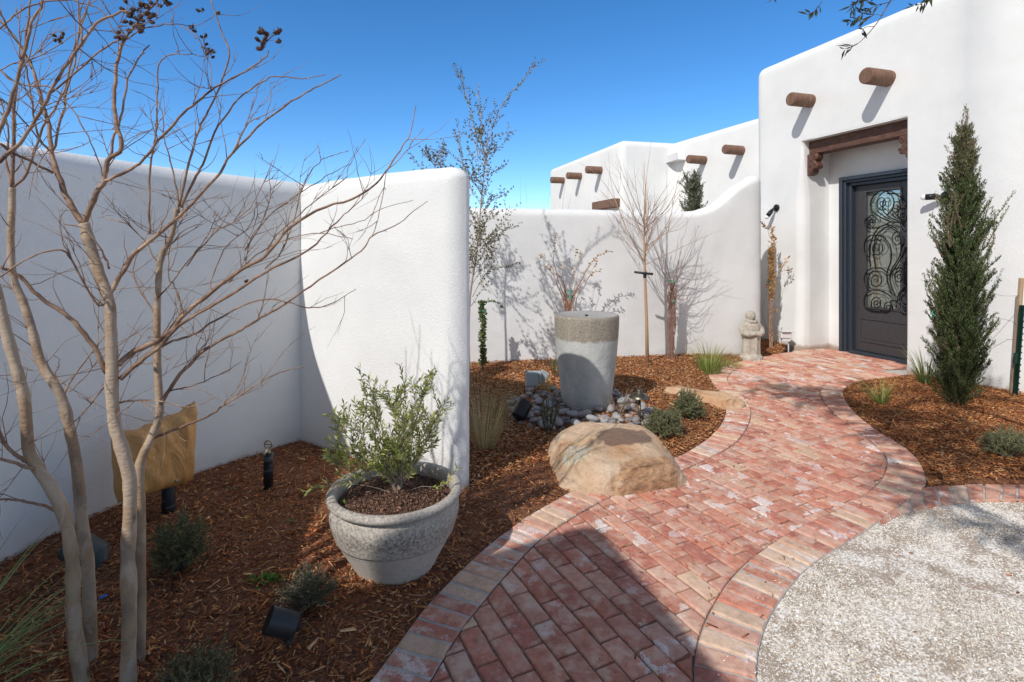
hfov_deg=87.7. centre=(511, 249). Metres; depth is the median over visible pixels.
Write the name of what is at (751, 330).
friar statue
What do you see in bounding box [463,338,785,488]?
mulch chips
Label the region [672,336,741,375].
grass clump
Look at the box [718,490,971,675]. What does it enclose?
stray gravel
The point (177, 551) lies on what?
round shrub
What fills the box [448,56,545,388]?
evergreen sapling
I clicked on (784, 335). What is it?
outlet box
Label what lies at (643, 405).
river stone
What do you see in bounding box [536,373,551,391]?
dry grass
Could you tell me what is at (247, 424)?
garden wall
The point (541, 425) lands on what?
river stone
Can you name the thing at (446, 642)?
path mortar
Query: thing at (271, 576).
weed
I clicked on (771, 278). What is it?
staked vine
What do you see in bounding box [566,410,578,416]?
river stone
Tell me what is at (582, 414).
river stone
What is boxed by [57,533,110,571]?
spotlight
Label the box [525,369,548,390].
junction box
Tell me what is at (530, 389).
river stone
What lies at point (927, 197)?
wall lamp
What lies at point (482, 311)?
staked vine
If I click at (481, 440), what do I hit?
dry grass
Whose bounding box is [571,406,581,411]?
river stone
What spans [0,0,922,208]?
sky
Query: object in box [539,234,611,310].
bare shrub
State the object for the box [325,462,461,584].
clay pot
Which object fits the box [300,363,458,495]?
olive bush
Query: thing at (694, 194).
evergreen shrub
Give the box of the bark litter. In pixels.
[573,392,1022,681]
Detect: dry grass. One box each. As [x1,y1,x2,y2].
[469,367,525,450]
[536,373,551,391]
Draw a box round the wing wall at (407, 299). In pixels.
[300,167,469,489]
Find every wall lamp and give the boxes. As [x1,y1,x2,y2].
[765,204,779,218]
[920,191,947,199]
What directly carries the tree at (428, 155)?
on the mulch bed at (538, 472)
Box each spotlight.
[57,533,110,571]
[261,605,301,647]
[512,398,531,420]
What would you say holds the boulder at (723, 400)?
on the mulch bed at (538, 472)
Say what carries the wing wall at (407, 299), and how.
on the ground
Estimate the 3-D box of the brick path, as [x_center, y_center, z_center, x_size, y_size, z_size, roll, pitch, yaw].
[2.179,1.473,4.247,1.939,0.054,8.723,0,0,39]
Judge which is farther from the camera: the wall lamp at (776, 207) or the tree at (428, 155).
the wall lamp at (776, 207)
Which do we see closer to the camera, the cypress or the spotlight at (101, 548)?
the spotlight at (101, 548)
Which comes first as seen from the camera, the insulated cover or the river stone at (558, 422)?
the insulated cover
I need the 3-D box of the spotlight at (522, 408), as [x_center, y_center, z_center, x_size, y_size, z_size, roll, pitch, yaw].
[0.080,1.351,4.305,0.126,0.298,0.181,0,0,41]
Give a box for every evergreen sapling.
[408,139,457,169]
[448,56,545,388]
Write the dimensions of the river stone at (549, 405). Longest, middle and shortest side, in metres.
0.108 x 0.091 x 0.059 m
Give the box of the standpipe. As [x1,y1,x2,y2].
[262,440,273,489]
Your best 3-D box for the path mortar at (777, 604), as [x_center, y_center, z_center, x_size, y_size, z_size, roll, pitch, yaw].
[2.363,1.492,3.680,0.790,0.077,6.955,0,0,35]
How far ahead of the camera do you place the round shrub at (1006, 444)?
3.60 m
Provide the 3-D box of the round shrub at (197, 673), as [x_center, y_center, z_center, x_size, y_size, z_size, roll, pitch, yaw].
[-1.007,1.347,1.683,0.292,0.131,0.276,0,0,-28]
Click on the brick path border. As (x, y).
(737, 420)
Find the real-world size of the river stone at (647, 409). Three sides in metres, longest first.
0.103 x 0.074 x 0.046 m
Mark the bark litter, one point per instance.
(635, 654)
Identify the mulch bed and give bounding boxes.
[0,340,783,681]
[843,375,1023,486]
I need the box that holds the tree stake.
[985,278,1023,394]
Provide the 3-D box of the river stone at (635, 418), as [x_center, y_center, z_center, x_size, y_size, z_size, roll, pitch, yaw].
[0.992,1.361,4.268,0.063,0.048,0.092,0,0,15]
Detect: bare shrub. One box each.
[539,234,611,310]
[646,218,701,359]
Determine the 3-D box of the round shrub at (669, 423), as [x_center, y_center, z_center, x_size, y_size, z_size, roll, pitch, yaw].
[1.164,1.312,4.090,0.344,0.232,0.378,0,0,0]
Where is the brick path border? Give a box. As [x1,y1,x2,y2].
[370,349,1023,681]
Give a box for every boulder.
[548,422,686,496]
[663,385,748,409]
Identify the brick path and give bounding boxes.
[432,349,906,681]
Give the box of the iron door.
[855,180,907,358]
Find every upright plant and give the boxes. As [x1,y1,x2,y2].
[540,393,558,433]
[545,355,558,376]
[604,388,633,413]
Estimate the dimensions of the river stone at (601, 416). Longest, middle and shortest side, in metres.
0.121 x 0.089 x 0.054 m
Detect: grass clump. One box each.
[0,519,114,681]
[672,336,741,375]
[719,355,746,368]
[854,374,904,404]
[896,346,937,383]
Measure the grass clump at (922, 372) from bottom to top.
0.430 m
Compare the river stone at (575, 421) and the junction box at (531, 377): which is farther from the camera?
the junction box at (531, 377)
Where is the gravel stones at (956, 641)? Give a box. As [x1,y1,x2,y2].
[757,502,1023,681]
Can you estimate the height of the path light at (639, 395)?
0.376 m
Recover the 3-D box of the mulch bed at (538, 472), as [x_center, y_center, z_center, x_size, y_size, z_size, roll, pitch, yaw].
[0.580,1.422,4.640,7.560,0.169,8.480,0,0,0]
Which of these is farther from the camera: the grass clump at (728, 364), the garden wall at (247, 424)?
the grass clump at (728, 364)
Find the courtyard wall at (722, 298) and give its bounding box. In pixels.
[469,175,760,362]
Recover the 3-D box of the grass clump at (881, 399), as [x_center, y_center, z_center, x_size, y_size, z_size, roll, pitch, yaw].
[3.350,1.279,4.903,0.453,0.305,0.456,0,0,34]
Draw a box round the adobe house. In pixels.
[550,0,1023,392]
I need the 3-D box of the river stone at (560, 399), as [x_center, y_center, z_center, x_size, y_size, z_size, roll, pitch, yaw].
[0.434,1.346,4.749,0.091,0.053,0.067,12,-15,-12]
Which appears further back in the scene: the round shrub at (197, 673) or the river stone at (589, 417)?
the river stone at (589, 417)
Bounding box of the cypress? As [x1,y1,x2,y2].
[920,103,1015,405]
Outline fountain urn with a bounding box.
[554,311,618,412]
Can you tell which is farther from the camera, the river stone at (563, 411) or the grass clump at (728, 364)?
the grass clump at (728, 364)
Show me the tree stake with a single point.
(1017, 352)
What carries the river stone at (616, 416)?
on the river stone
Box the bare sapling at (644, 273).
[579,132,720,362]
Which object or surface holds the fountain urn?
on the mulch bed at (538, 472)
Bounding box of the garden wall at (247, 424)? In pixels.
[0,142,312,563]
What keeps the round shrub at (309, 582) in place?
on the mulch bed at (538, 472)
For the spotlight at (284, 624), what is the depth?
1.88 m
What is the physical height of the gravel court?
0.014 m
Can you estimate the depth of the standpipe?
3.09 m
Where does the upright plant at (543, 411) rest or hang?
on the mulch bed at (538, 472)
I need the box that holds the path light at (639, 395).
[629,389,649,421]
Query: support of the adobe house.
on the ground
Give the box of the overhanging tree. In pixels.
[767,0,932,59]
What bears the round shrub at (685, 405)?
on the mulch bed at (538, 472)
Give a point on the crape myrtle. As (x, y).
(80, 622)
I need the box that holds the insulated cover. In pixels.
[111,401,196,521]
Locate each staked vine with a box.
[477,298,503,369]
[761,221,789,347]
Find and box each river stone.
[526,411,533,418]
[527,387,534,391]
[529,417,537,422]
[535,397,543,403]
[539,419,549,428]
[544,400,553,407]
[551,417,562,426]
[556,397,562,402]
[558,408,569,414]
[561,418,570,424]
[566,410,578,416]
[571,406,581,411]
[571,419,580,424]
[578,411,589,417]
[586,414,598,421]
[594,405,602,410]
[598,414,609,419]
[607,404,614,412]
[612,414,621,419]
[617,397,628,403]
[623,404,631,410]
[632,416,639,421]
[641,402,645,409]
[641,411,649,418]
[642,407,651,412]
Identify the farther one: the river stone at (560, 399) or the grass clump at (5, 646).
the river stone at (560, 399)
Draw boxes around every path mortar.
[379,354,810,681]
[694,370,925,681]
[879,485,1018,524]
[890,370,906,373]
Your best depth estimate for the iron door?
7.16 m
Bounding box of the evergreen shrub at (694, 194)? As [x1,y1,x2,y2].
[678,168,707,210]
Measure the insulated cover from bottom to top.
0.662 m
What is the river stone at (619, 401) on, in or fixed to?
on the river stone
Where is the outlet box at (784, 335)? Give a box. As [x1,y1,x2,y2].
[778,330,792,351]
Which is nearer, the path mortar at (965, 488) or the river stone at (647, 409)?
the path mortar at (965, 488)
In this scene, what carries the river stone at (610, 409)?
on the mulch bed at (538, 472)
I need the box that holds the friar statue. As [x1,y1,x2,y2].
[739,310,764,360]
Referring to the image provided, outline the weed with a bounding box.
[243,571,284,588]
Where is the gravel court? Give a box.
[756,501,1023,681]
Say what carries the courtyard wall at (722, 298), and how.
on the ground
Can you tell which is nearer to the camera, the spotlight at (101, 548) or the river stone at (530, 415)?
the spotlight at (101, 548)
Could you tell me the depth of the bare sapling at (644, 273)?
6.28 m
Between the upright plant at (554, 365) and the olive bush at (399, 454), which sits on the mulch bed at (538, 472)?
the upright plant at (554, 365)
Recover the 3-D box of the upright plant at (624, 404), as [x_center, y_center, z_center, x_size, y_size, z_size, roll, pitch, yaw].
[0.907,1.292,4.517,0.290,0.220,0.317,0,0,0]
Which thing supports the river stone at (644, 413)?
on the river stone
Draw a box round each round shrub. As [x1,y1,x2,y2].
[147,504,213,574]
[150,633,244,681]
[271,560,337,615]
[641,404,685,438]
[669,387,707,420]
[976,423,1023,457]
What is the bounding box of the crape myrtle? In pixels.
[0,0,469,681]
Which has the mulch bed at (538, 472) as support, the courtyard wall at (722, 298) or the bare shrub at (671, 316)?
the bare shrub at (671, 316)
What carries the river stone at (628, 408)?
on the mulch bed at (538, 472)
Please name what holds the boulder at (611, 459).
on the mulch bed at (538, 472)
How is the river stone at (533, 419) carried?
on the river stone
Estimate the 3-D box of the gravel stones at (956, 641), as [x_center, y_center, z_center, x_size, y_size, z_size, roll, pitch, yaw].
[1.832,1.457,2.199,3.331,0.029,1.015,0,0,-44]
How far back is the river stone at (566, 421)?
4.25 m
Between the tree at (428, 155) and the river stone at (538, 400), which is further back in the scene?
the tree at (428, 155)
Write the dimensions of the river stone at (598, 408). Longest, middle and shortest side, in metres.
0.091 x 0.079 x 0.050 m

